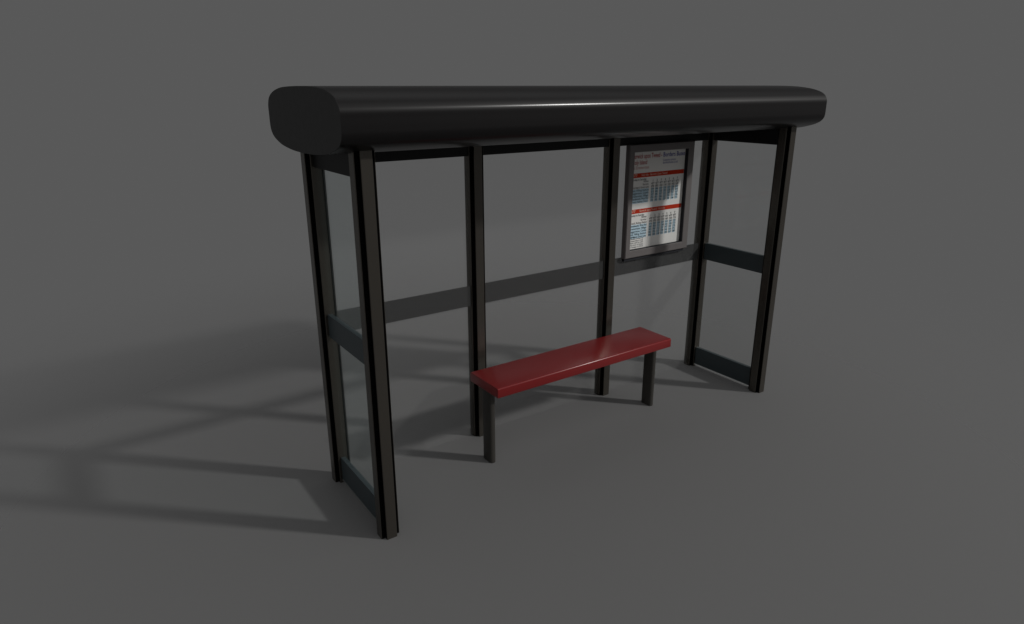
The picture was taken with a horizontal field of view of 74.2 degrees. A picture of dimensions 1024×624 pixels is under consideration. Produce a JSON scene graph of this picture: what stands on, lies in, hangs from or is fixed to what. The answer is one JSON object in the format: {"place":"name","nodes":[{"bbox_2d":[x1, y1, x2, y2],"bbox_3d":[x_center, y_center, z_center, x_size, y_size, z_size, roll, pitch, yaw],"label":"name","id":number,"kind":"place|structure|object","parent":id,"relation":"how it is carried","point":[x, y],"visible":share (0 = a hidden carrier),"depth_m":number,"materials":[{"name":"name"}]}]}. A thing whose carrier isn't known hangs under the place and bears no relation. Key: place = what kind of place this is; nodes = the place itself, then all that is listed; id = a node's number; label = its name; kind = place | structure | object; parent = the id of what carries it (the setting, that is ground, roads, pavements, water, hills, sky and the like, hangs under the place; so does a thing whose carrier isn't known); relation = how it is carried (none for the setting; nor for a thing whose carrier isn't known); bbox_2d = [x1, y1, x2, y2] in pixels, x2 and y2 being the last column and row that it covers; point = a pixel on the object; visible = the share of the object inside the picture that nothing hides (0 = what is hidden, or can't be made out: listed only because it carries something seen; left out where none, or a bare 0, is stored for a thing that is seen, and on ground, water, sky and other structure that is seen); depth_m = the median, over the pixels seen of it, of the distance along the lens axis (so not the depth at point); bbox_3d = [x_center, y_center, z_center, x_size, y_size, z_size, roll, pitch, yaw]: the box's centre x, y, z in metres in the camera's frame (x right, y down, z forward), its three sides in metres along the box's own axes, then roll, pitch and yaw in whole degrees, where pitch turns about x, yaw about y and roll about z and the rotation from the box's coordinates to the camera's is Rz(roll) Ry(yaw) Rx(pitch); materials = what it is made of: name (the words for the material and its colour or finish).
{"place":"outdoors","nodes":[
{"label":"outdoors","id":0,"kind":"place"},
{"bbox_2d":[0,291,1023,623],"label":"ground","id":1,"kind":"structure","parent":0,"point":[824,479],"depth_m":5.08,"materials":[{"name":"grey"}]},
{"bbox_2d":[268,86,826,539],"bbox_3d":[0.559,-0.333,5.542,4.374,2.884,1.258,-12,22,-33],"label":"bus shelter","id":2,"kind":"object","parent":1,"relation":"on","point":[354,132],"visible":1,"depth_m":4.77,"materials":[{"name":"black paint"}]},
{"bbox_2d":[621,140,694,261],"bbox_3d":[1.382,-1.050,6.388,0.847,1.067,0.054,-12,22,-33],"label":"timetable case","id":3,"kind":"object","parent":2,"relation":"attached to","point":[657,190],"visible":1,"depth_m":6.38,"materials":[{"name":"dark bronze aluminium"},{"name":"clear glass"},{"name":"paper"}]},
{"bbox_2d":[470,327,670,462],"bbox_3d":[0.553,0.699,5.876,1.883,0.715,0.400,-12,22,-33],"label":"bench","id":4,"kind":"object","parent":1,"relation":"on","point":[512,377],"visible":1,"depth_m":5.61,"materials":[{"name":"red paint"}]},
{"bbox_2d":[0,0,1023,445],"label":"sky","id":5,"kind":"structure","parent":0,"point":[152,208],"materials":[{"name":"grey"}]}
]}

